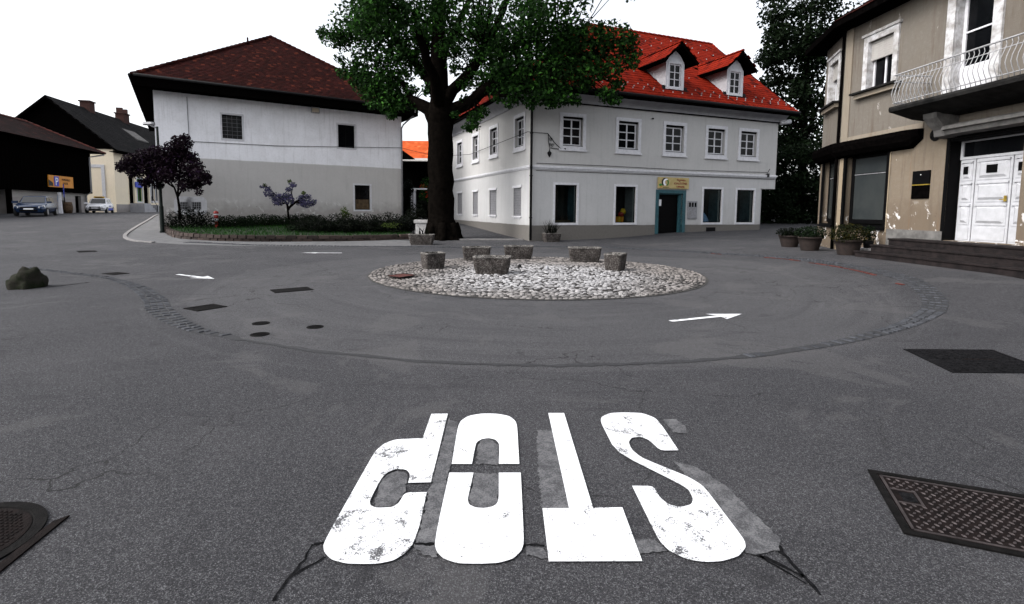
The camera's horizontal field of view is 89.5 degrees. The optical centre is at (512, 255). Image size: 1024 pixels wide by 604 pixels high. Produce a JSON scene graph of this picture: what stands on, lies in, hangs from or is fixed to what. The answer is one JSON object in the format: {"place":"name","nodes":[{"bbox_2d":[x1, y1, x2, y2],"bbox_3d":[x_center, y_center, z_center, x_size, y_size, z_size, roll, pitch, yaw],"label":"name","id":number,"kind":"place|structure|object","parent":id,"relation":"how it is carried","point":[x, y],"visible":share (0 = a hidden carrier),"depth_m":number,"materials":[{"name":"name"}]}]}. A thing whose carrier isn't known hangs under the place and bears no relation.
{"place":"outdoors","nodes":[
{"label":"outdoors","id":0,"kind":"place"},
{"bbox_2d":[127,215,410,245],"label":"pavement","id":1,"kind":"structure","parent":0,"point":[149,230],"depth_m":22.78,"materials":[{"name":"concrete"}]},
{"bbox_2d":[142,122,164,232],"bbox_3d":[-17.708,-3.788,25.541,0.811,5.462,0.234,0,5,0],"label":"street lamp","id":2,"kind":"object","parent":1,"relation":"on","point":[161,216],"visible":0.84,"depth_m":25.58,"materials":[{"name":"grey metal"}]},
{"bbox_2d":[164,224,414,241],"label":"flower bed wall","id":3,"kind":"structure","parent":1,"relation":"on","point":[216,237],"depth_m":22.91,"materials":[{"name":"stone"}]},
{"bbox_2d":[171,222,406,236],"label":"lawn","id":4,"kind":"structure","parent":0,"point":[270,229],"depth_m":25.37,"materials":[{"name":"green plant"}]},
{"bbox_2d":[114,133,212,218],"bbox_3d":[-16.858,-3.830,25.284,4.956,4.139,2.166,0,5,0],"label":"purple tree","id":5,"kind":"object","parent":4,"relation":"on","point":[158,165],"visible":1,"depth_m":24.83,"materials":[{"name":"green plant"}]},
{"bbox_2d":[164,207,213,227],"bbox_3d":[-16.503,-1.849,26.314,2.446,1.250,1.097,0,5,0],"label":"shrub","id":6,"kind":"object","parent":4,"relation":"on","point":[201,222],"visible":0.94,"depth_m":26.20,"materials":[{"name":"green plant"}]},
{"bbox_2d":[212,211,218,227],"bbox_3d":[-15.269,-1.715,26.594,0.326,1.116,0.255,-1,5,-11],"label":"hydrant","id":7,"kind":"object","parent":4,"relation":"on","point":[215,213],"visible":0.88,"depth_m":26.50,"materials":[{"name":"red metal"}]},
{"bbox_2d":[207,215,256,227],"bbox_3d":[-14.564,-1.701,26.891,2.359,0.847,1.032,-1,5,-16],"label":"hedge","id":8,"kind":"object","parent":4,"relation":"on","point":[236,221],"visible":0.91,"depth_m":26.74,"materials":[{"name":"green plant"}]},
{"bbox_2d":[246,213,286,225],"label":"hedge","id":9,"kind":"object","parent":4,"relation":"on","point":[273,219],"visible":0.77,"depth_m":27.91,"materials":[{"name":"green plant"}]},
{"bbox_2d":[259,179,316,218],"bbox_3d":[-12.177,-3.042,28.263,3.167,2.182,1.013,0,5,0],"label":"wisteria","id":10,"kind":"object","parent":4,"relation":"on","point":[302,201],"visible":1,"depth_m":28.11,"materials":[{"name":"purple plant"}]},
{"bbox_2d":[278,213,318,224],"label":"hedge","id":11,"kind":"object","parent":4,"relation":"on","point":[292,219],"visible":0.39,"depth_m":29.00,"materials":[{"name":"green plant"}]},
{"bbox_2d":[285,214,334,232],"bbox_3d":[-10.057,-1.563,26.019,2.405,1.035,2.119,0,5,0],"label":"shrub","id":12,"kind":"object","parent":4,"relation":"on","point":[302,225],"visible":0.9,"depth_m":25.63,"materials":[{"name":"green plant"}]},
{"bbox_2d":[314,213,361,232],"bbox_3d":[-8.832,-1.611,26.412,2.404,1.205,2.137,0,5,0],"label":"shrub","id":13,"kind":"object","parent":4,"relation":"on","point":[338,223],"visible":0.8,"depth_m":26.13,"materials":[{"name":"green plant"}]},
{"bbox_2d":[340,206,352,217],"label":"flowering plant","id":14,"kind":"object","parent":13,"relation":"in","point":[344,211],"visible":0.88,"depth_m":26.89,"materials":[{"name":"green plant"}]},
{"bbox_2d":[340,213,385,232],"bbox_3d":[-7.764,-1.642,27.024,2.426,1.120,2.142,0,5,0],"label":"shrub","id":15,"kind":"object","parent":4,"relation":"on","point":[363,221],"visible":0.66,"depth_m":26.66,"materials":[{"name":"green plant"}]},
{"bbox_2d":[362,211,409,232],"bbox_3d":[-6.570,-1.660,27.203,2.358,1.279,2.131,0,5,0],"label":"shrub","id":16,"kind":"object","parent":4,"relation":"on","point":[388,220],"visible":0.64,"depth_m":26.90,"materials":[{"name":"green plant"}]},
{"bbox_2d":[388,203,426,232],"bbox_3d":[-5.571,-1.959,27.759,1.398,1.699,3.080,2,5,19],"label":"shrub","id":17,"kind":"object","parent":4,"relation":"on","point":[411,218],"visible":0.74,"depth_m":27.64,"materials":[{"name":"green plant"}]},
{"bbox_2d":[0,0,867,205],"label":"sky","id":18,"kind":"structure","parent":0,"point":[71,51],"materials":[{"name":"white"}]},
{"bbox_2d":[0,212,1023,603],"bbox_3d":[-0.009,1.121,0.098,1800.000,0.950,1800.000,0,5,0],"label":"road","id":19,"kind":"structure","parent":0,"point":[152,456],"depth_m":4.18,"materials":[{"name":"grey asphalt"}]},
{"bbox_2d":[5,266,48,289],"bbox_3d":[-9.558,0.484,10.199,0.555,0.547,0.704,0,5,0],"label":"boulder","id":20,"kind":"object","parent":19,"relation":"on","point":[24,278],"visible":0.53,"depth_m":10.02,"materials":[{"name":"stone"}]},
{"bbox_2d":[0,501,69,572],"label":"manhole cover","id":21,"kind":"object","parent":19,"relation":"on","point":[23,529],"visible":1,"depth_m":2.56,"materials":[{"name":"metal"}]},
{"bbox_2d":[12,196,57,215],"bbox_3d":[-34.999,-3.615,37.973,2.141,1.462,4.328,-3,6,-31],"label":"parked car","id":22,"kind":"object","parent":19,"relation":"on","point":[45,205],"visible":0.98,"depth_m":37.08,"materials":[{"name":"blue paint"}]},
{"bbox_2d":[0,113,105,213],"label":"timber barn","id":23,"kind":"structure","parent":19,"relation":"on","point":[32,156],"depth_m":47.77,"materials":[{"name":"black wood"}]},
{"bbox_2d":[47,175,73,187],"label":"wall sign","id":24,"kind":"object","parent":23,"relation":"attached to","point":[57,181],"visible":0.99,"depth_m":50.26,"materials":[{"name":"orange metal"}]},
{"bbox_2d":[57,192,62,213],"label":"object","id":25,"kind":"object","parent":19,"relation":"on","point":[60,206],"visible":1,"depth_m":46.54,"materials":[{"name":"white paint"}]},
{"bbox_2d":[63,202,72,212],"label":"barrel","id":26,"kind":"object","parent":19,"relation":"on","point":[67,207],"visible":0.98,"depth_m":47.58,"materials":[{"name":"brown wood"}]},
{"bbox_2d":[15,95,158,211],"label":"cream house","id":27,"kind":"structure","parent":19,"relation":"on","point":[117,136],"depth_m":61.55,"materials":[{"name":"paint"}]},
{"bbox_2d":[128,178,135,202],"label":"door","id":28,"kind":"structure","parent":27,"relation":"in","point":[130,185],"depth_m":65.61,"materials":[{"name":"beige paint"}]},
{"bbox_2d":[136,177,143,202],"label":"window","id":29,"kind":"structure","parent":27,"relation":"in","point":[139,200],"depth_m":67.61,"materials":[{"name":"white paint"}]},
{"bbox_2d":[143,178,149,202],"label":"door","id":30,"kind":"structure","parent":27,"relation":"in","point":[145,194],"depth_m":69.34,"materials":[{"name":"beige paint"}]},
{"bbox_2d":[150,181,155,202],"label":"window","id":31,"kind":"structure","parent":27,"relation":"in","point":[151,188],"depth_m":71.43,"materials":[{"name":"white paint"}]},
{"bbox_2d":[84,196,113,212],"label":"parked car","id":32,"kind":"object","parent":19,"relation":"on","point":[98,203],"visible":0.99,"depth_m":51.33,"materials":[{"name":"white paint"}]},
{"bbox_2d":[123,214,158,242],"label":"kerb","id":33,"kind":"structure","parent":19,"relation":"on","point":[125,234],"depth_m":24.61,"materials":[{"name":"stone"}]},
{"bbox_2d":[130,196,157,211],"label":"stairs","id":34,"kind":"structure","parent":19,"relation":"on","point":[141,207],"depth_m":65.03,"materials":[{"name":"concrete"}]},
{"bbox_2d":[176,274,213,278],"bbox_3d":[-7.340,0.496,11.935,1.466,0.001,0.413,2,5,19],"label":"arrow marking","id":35,"kind":"object","parent":19,"relation":"on","point":[208,277],"visible":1,"depth_m":11.95,"materials":[{"name":"paint"}]},
{"bbox_2d":[183,304,226,310],"bbox_3d":[-4.910,0.841,8.270,0.416,0.015,0.469,4,6,32],"label":"drain cover","id":36,"kind":"object","parent":19,"relation":"on","point":[205,307],"visible":1,"depth_m":8.25,"materials":[{"name":"metal"}]},
{"bbox_2d":[250,332,269,336],"bbox_3d":[-3.198,1.001,6.545,0.230,0.012,0.230,0,5,-3],"label":"manhole cover","id":37,"kind":"object","parent":19,"relation":"on","point":[258,334],"visible":1,"depth_m":6.51,"materials":[{"name":"metal"}]},
{"bbox_2d":[252,321,269,324],"bbox_3d":[-3.492,0.944,7.178,0.230,0.012,0.230,-2,6,-28],"label":"manhole cover","id":38,"kind":"object","parent":19,"relation":"on","point":[261,323],"visible":1,"depth_m":7.14,"materials":[{"name":"metal"}]},
{"bbox_2d":[127,35,417,225],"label":"plaster house","id":39,"kind":"structure","parent":19,"relation":"on","point":[261,93],"depth_m":30.30,"materials":[{"name":"paint"}]},
{"bbox_2d":[220,112,243,140],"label":"window","id":40,"kind":"structure","parent":39,"relation":"in","point":[231,127],"depth_m":29.04,"materials":[{"name":"black glass"}]},
{"bbox_2d":[336,123,356,149],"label":"window","id":41,"kind":"structure","parent":39,"relation":"in","point":[345,133],"depth_m":32.45,"materials":[{"name":"black glass"}]},
{"bbox_2d":[353,183,371,210],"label":"window","id":42,"kind":"structure","parent":39,"relation":"in","point":[362,201],"depth_m":33.28,"materials":[{"name":"white paint"}]},
{"bbox_2d":[188,132,547,155],"bbox_3d":[-7.170,-6.470,30.074,19.398,0.572,8.258,1,5,11],"label":"overhead cable","id":43,"kind":"object","parent":39,"relation":"attached to","point":[367,147],"visible":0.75,"depth_m":30.45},
{"bbox_2d":[271,287,313,292],"bbox_3d":[-4.319,0.680,10.127,0.703,0.010,0.446,-3,6,-37],"label":"drain cover","id":44,"kind":"object","parent":19,"relation":"on","point":[290,289],"visible":1,"depth_m":10.14,"materials":[{"name":"metal"}]},
{"bbox_2d":[306,325,323,328],"bbox_3d":[-2.666,0.967,6.984,0.220,0.012,0.220,1,5,8],"label":"manhole cover","id":45,"kind":"object","parent":19,"relation":"on","point":[314,326],"visible":1,"depth_m":6.96,"materials":[{"name":"metal"}]},
{"bbox_2d":[403,178,413,215],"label":"garden bush","id":46,"kind":"object","parent":19,"relation":"on","point":[407,194],"visible":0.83,"depth_m":40.43,"materials":[{"name":"green plant"}]},
{"bbox_2d":[402,141,427,157],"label":"distant house","id":47,"kind":"structure","parent":19,"relation":"on","point":[419,146],"depth_m":59.32,"materials":[{"name":"orange tile"}]},
{"bbox_2d":[403,151,428,216],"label":"garden porch","id":48,"kind":"object","parent":19,"relation":"on","point":[415,170],"visible":0.36,"depth_m":47.30,"materials":[{"name":"white paint"}]},
{"bbox_2d":[414,220,426,233],"bbox_3d":[-4.557,-1.328,26.187,0.780,0.920,0.520,0,5,0],"label":"pedestal","id":49,"kind":"object","parent":19,"relation":"on","point":[421,224],"visible":0.51,"depth_m":25.98,"materials":[{"name":"stone"}]},
{"bbox_2d":[408,227,434,244],"bbox_3d":[-4.021,-0.877,22.939,1.148,0.873,0.564,0,5,-3],"label":"stone planter","id":50,"kind":"object","parent":19,"relation":"on","point":[422,239],"visible":0.99,"depth_m":22.70,"materials":[{"name":"stone"}]},
{"bbox_2d":[415,200,427,219],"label":"garden bush","id":51,"kind":"object","parent":19,"relation":"on","point":[425,204],"visible":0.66,"depth_m":41.38,"materials":[{"name":"green plant"}]},
{"bbox_2d":[418,177,428,202],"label":"garden bush","id":52,"kind":"object","parent":19,"relation":"on","point":[424,195],"visible":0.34,"depth_m":46.45,"materials":[{"name":"green plant"}]},
{"bbox_2d":[46,282,820,600],"bbox_3d":[-4.308,1.045,5.979,13.525,0.001,1.750,5,6,39],"label":"tar seam","id":53,"kind":"object","parent":19,"relation":"on","point":[799,572],"visible":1,"depth_m":2.33,"materials":[{"name":"black asphalt"}]},
{"bbox_2d":[315,0,642,240],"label":"linden tree","id":54,"kind":"object","parent":19,"relation":"on","point":[376,21],"visible":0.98,"depth_m":23.24,"materials":[{"name":"green plant"}]},
{"bbox_2d":[27,242,947,366],"bbox_3d":[-2.283,0.221,13.974,22.028,0.280,17.493,0,5,0],"label":"gutter","id":55,"kind":"object","parent":19,"relation":"on","point":[157,305],"visible":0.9,"depth_m":7.86,"materials":[{"name":"grey stone"}]},
{"bbox_2d":[459,238,523,239],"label":"kerb slab","id":56,"kind":"structure","parent":19,"relation":"on","point":[487,239],"depth_m":25.33,"materials":[{"name":"concrete"}]},
{"bbox_2d":[367,256,707,299],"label":"cobble island","id":57,"kind":"structure","parent":19,"relation":"on","point":[561,278],"depth_m":11.35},
{"bbox_2d":[386,273,415,277],"bbox_3d":[-2.525,0.465,11.778,0.490,0.010,0.570,4,6,34],"label":"access cover","id":58,"kind":"object","parent":57,"relation":"on","point":[401,275],"visible":1,"depth_m":11.76,"materials":[{"name":"metal"}]},
{"bbox_2d":[420,251,445,269],"bbox_3d":[-2.071,0.154,13.479,0.574,0.472,0.512,-2,6,-28],"label":"stone planter","id":59,"kind":"object","parent":57,"relation":"on","point":[433,260],"visible":0.96,"depth_m":13.28,"materials":[{"name":"stone"}]},
{"bbox_2d":[462,246,490,260],"bbox_3d":[-1.087,-0.036,15.710,0.881,0.476,0.471,0,5,-4],"label":"stone planter","id":60,"kind":"object","parent":57,"relation":"on","point":[469,252],"visible":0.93,"depth_m":15.49,"materials":[{"name":"stone"}]},
{"bbox_2d":[472,255,511,274],"bbox_3d":[-0.479,0.253,12.335,0.902,0.479,0.533,1,5,3],"label":"stone planter","id":61,"kind":"object","parent":57,"relation":"on","point":[491,264],"visible":0.98,"depth_m":12.09,"materials":[{"name":"stone"}]},
{"bbox_2d":[504,245,533,259],"bbox_3d":[0.197,-0.076,16.332,0.943,0.467,0.472,0,5,-2],"label":"stone planter","id":62,"kind":"object","parent":57,"relation":"on","point":[520,251],"visible":0.94,"depth_m":16.11,"materials":[{"name":"stone"}]},
{"bbox_2d":[568,246,601,261],"bbox_3d":[2.162,-0.002,15.466,0.984,0.502,0.492,1,5,3],"label":"stone planter","id":63,"kind":"object","parent":57,"relation":"on","point":[584,254],"visible":0.96,"depth_m":15.24,"materials":[{"name":"stone"}]},
{"bbox_2d":[604,252,626,271],"bbox_3d":[2.653,0.192,13.303,0.472,0.500,0.615,3,6,28],"label":"stone planter","id":64,"kind":"object","parent":57,"relation":"on","point":[615,261],"visible":0.95,"depth_m":13.07,"materials":[{"name":"stone"}]},
{"bbox_2d":[323,412,780,563],"bbox_3d":[0.206,1.319,3.205,2.219,0.004,1.773,0,5,0],"label":"road marking","id":65,"kind":"object","parent":19,"relation":"on","point":[702,527],"visible":1,"depth_m":2.76,"materials":[{"name":"paint"}]},
{"bbox_2d":[542,220,561,241],"bbox_3d":[1.924,-1.203,24.824,1.116,1.177,0.815,-1,5,-18],"label":"stone planter","id":66,"kind":"object","parent":19,"relation":"on","point":[553,236],"visible":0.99,"depth_m":24.67,"materials":[{"name":"stone"}]},
{"bbox_2d":[452,23,800,240],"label":"corner house","id":67,"kind":"structure","parent":19,"relation":"on","point":[710,130],"depth_m":27.84,"materials":[{"name":"grey paint"}]},
{"bbox_2d":[455,139,462,167],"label":"window","id":68,"kind":"structure","parent":67,"relation":"in","point":[460,164],"depth_m":35.91,"materials":[{"name":"white paint"}]},
{"bbox_2d":[456,191,461,215],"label":"lattice window","id":69,"kind":"structure","parent":67,"relation":"in","point":[459,193],"depth_m":36.14,"materials":[{"name":"white paint"}]},
{"bbox_2d":[471,132,478,163],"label":"window","id":70,"kind":"structure","parent":67,"relation":"in","point":[476,160],"depth_m":32.57,"materials":[{"name":"white paint"}]},
{"bbox_2d":[472,190,477,216],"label":"lattice window","id":71,"kind":"structure","parent":67,"relation":"in","point":[475,192],"depth_m":32.94,"materials":[{"name":"white paint"}]},
{"bbox_2d":[488,188,496,217],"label":"lattice window","id":72,"kind":"structure","parent":67,"relation":"in","point":[493,190],"depth_m":29.74,"materials":[{"name":"white paint"}]},
{"bbox_2d":[488,123,497,159],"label":"window","id":73,"kind":"structure","parent":67,"relation":"in","point":[494,154],"depth_m":29.49,"materials":[{"name":"white paint"}]},
{"bbox_2d":[512,185,521,218],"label":"lattice window","id":74,"kind":"structure","parent":67,"relation":"in","point":[517,190],"depth_m":26.33,"materials":[{"name":"white paint"}]},
{"bbox_2d":[512,111,525,152],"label":"window","id":75,"kind":"structure","parent":67,"relation":"in","point":[522,120],"depth_m":25.92,"materials":[{"name":"white paint"}]},
{"bbox_2d":[547,134,565,156],"bbox_3d":[2.151,-5.316,25.092,1.022,1.152,0.220,-2,5,-22],"label":"wall bracket","id":76,"kind":"object","parent":67,"relation":"attached to","point":[549,152],"depth_m":24.95,"materials":[{"name":"metal"}]},
{"bbox_2d":[555,215,569,221],"bbox_3d":[2.392,-1.845,26.181,1.000,0.370,0.350,-2,5,-22],"label":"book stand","id":77,"kind":"object","parent":67,"relation":"in","point":[563,220],"visible":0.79,"depth_m":26.11,"materials":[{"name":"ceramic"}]},
{"bbox_2d":[553,182,578,224],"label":"shop window","id":78,"kind":"structure","parent":67,"relation":"in","point":[563,193],"depth_m":26.50,"materials":[{"name":"black glass"}]},
{"bbox_2d":[559,112,586,151],"bbox_3d":[2.962,-6.040,25.468,1.560,1.840,0.290,-2,5,-22],"label":"window","id":79,"kind":"structure","parent":67,"relation":"in","point":[570,127],"depth_m":25.51,"materials":[{"name":"white paint"}]},
{"bbox_2d":[615,208,625,221],"bbox_3d":[5.620,-2.108,27.358,0.900,0.740,0.360,-2,5,-22],"label":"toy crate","id":80,"kind":"object","parent":67,"relation":"in","point":[622,212],"visible":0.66,"depth_m":27.29,"materials":[{"name":"yellow plastic"}]},
{"bbox_2d":[613,184,637,224],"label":"shop window","id":81,"kind":"structure","parent":67,"relation":"in","point":[622,195],"depth_m":27.66,"materials":[{"name":"black glass"}]},
{"bbox_2d":[615,117,641,154],"bbox_3d":[5.959,-6.121,26.670,1.640,1.840,0.290,-2,5,-22],"label":"window","id":82,"kind":"structure","parent":67,"relation":"in","point":[625,142],"depth_m":26.71,"materials":[{"name":"white paint"}]},
{"bbox_2d":[655,189,685,233],"bbox_3d":[8.522,-2.343,28.119,1.980,2.380,0.320,-2,5,-22],"label":"doorway","id":83,"kind":"structure","parent":67,"relation":"in","point":[668,208],"depth_m":28.23,"materials":[{"name":"teal paint"}]},
{"bbox_2d":[657,177,688,188],"bbox_3d":[8.682,-3.872,27.826,2.060,0.600,0.064,-2,5,-22],"label":"shop sign","id":84,"kind":"object","parent":67,"relation":"attached to","point":[671,183],"visible":1,"depth_m":27.79,"materials":[{"name":"yellow paint"}]},
{"bbox_2d":[662,121,687,157],"bbox_3d":[8.691,-6.196,27.767,1.650,1.840,0.290,-2,5,-22],"label":"window","id":85,"kind":"structure","parent":67,"relation":"in","point":[672,135],"depth_m":27.80,"materials":[{"name":"white paint"}]},
{"bbox_2d":[687,201,697,218],"bbox_3d":[9.932,-2.487,28.512,0.660,0.980,0.060,-2,5,-22],"label":"mail box","id":86,"kind":"object","parent":67,"relation":"attached to","point":[691,209],"visible":1,"depth_m":28.47,"materials":[{"name":"grey metal"}]},
{"bbox_2d":[701,187,723,223],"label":"shop window","id":87,"kind":"structure","parent":67,"relation":"in","point":[709,207],"depth_m":29.78,"materials":[{"name":"black glass"}]},
{"bbox_2d":[704,125,727,159],"bbox_3d":[11.339,-6.268,28.829,1.640,1.840,0.290,-2,5,-22],"label":"window","id":88,"kind":"structure","parent":67,"relation":"in","point":[714,136],"depth_m":28.88,"materials":[{"name":"white paint"}]},
{"bbox_2d":[734,188,755,223],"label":"shop window","id":89,"kind":"structure","parent":67,"relation":"in","point":[742,198],"depth_m":30.68,"materials":[{"name":"black glass"}]},
{"bbox_2d":[737,128,759,161],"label":"window","id":90,"kind":"structure","parent":67,"relation":"in","point":[746,140],"depth_m":29.76,"materials":[{"name":"white paint"}]},
{"bbox_2d":[669,314,739,321],"bbox_3d":[2.961,0.941,7.772,1.400,0.001,0.413,-3,6,-34],"label":"arrow marking","id":91,"kind":"object","parent":19,"relation":"on","point":[726,316],"visible":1,"depth_m":7.86,"materials":[{"name":"paint"}]},
{"bbox_2d":[668,250,904,284],"bbox_3d":[7.348,0.165,15.313,1.266,0.187,10.220,-1,5,-11],"label":"brick edging","id":92,"kind":"object","parent":19,"relation":"on","point":[825,264],"visible":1,"depth_m":13.07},
{"bbox_2d":[776,227,802,246],"bbox_3d":[10.200,-0.655,19.014,0.965,0.734,1.002,0,5,0],"label":"flower pot","id":93,"kind":"object","parent":19,"relation":"on","point":[788,238],"visible":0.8,"depth_m":18.81,"materials":[{"name":"ceramic"}]},
{"bbox_2d":[760,140,821,223],"bbox_3d":[19.534,-4.741,36.250,8.064,6.457,5.151,0,5,0],"label":"evergreen hedge","id":94,"kind":"object","parent":19,"relation":"on","point":[789,199],"visible":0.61,"depth_m":35.16,"materials":[{"name":"green plant"}]},
{"bbox_2d":[753,0,863,171],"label":"dark tree","id":95,"kind":"object","parent":19,"relation":"on","point":[800,91],"visible":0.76,"depth_m":37.36,"materials":[{"name":"green plant"}]},
{"bbox_2d":[794,225,827,250],"bbox_3d":[9.999,-0.571,17.330,0.996,0.864,0.957,0,5,0],"label":"flower pot","id":96,"kind":"object","parent":19,"relation":"on","point":[809,239],"visible":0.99,"depth_m":17.11,"materials":[{"name":"ceramic"}]},
{"bbox_2d":[828,223,870,255],"bbox_3d":[10.135,-0.481,15.577,1.119,0.987,1.114,0,5,0],"label":"flower pot","id":97,"kind":"object","parent":19,"relation":"on","point":[846,243],"visible":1,"depth_m":15.37,"materials":[{"name":"ceramic"}]},
{"bbox_2d":[805,0,1023,248],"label":"old house","id":98,"kind":"structure","parent":19,"relation":"on","point":[904,78],"depth_m":14.07,"materials":[{"name":"beige paint"}]},
{"bbox_2d":[817,161,834,226],"bbox_3d":[11.633,-2.329,18.886,0.340,2.590,1.580,2,5,16],"label":"shop window","id":99,"kind":"structure","parent":98,"relation":"in","point":[832,164],"depth_m":19.33,"materials":[{"name":"glass"}]},
{"bbox_2d":[818,48,841,114],"bbox_3d":[11.562,-6.190,18.610,0.470,1.970,1.820,2,5,16],"label":"window","id":100,"kind":"structure","parent":98,"relation":"in","point":[834,71],"depth_m":18.82,"materials":[{"name":"white paint"}]},
{"bbox_2d":[838,152,889,229],"bbox_3d":[11.359,-2.127,16.556,0.340,2.590,2.000,0,5,-3],"label":"shop window","id":101,"kind":"structure","parent":98,"relation":"in","point":[869,178],"depth_m":16.64,"materials":[{"name":"glass"}]},
{"bbox_2d":[849,19,902,99],"bbox_3d":[11.297,-5.956,15.910,0.485,1.970,1.870,0,5,-3],"label":"window","id":102,"kind":"structure","parent":98,"relation":"in","point":[883,53],"depth_m":15.97,"materials":[{"name":"white paint"}]},
{"bbox_2d":[911,170,930,198],"bbox_3d":[11.356,-1.956,14.370,0.042,0.770,0.580,0,5,-3],"label":"notice board","id":103,"kind":"object","parent":98,"relation":"attached to","point":[920,185],"visible":1,"depth_m":14.33,"materials":[{"name":"metal"}]},
{"bbox_2d":[941,0,1005,93],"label":"balcony door","id":104,"kind":"structure","parent":98,"relation":"in","point":[971,24],"depth_m":13.10,"materials":[{"name":"white paint"}]},
{"bbox_2d":[853,238,1023,278],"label":"entrance steps","id":105,"kind":"structure","parent":19,"relation":"on","point":[1003,260],"depth_m":12.31,"materials":[{"name":"stone"}]},
{"bbox_2d":[862,226,876,247],"bbox_3d":[10.882,-0.560,15.781,0.422,0.695,0.412,0,5,-3],"label":"flower pot","id":106,"kind":"object","parent":105,"relation":"on","point":[867,242],"visible":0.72,"depth_m":15.71,"materials":[{"name":"metal"}]},
{"bbox_2d":[868,469,1023,557],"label":"access cover","id":107,"kind":"object","parent":19,"relation":"on","point":[991,520],"visible":1,"depth_m":2.77,"materials":[{"name":"metal"}]},
{"bbox_2d":[903,349,1023,373],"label":"access cover","id":108,"kind":"object","parent":19,"relation":"on","point":[971,361],"visible":1,"depth_m":5.59,"materials":[{"name":"metal"}]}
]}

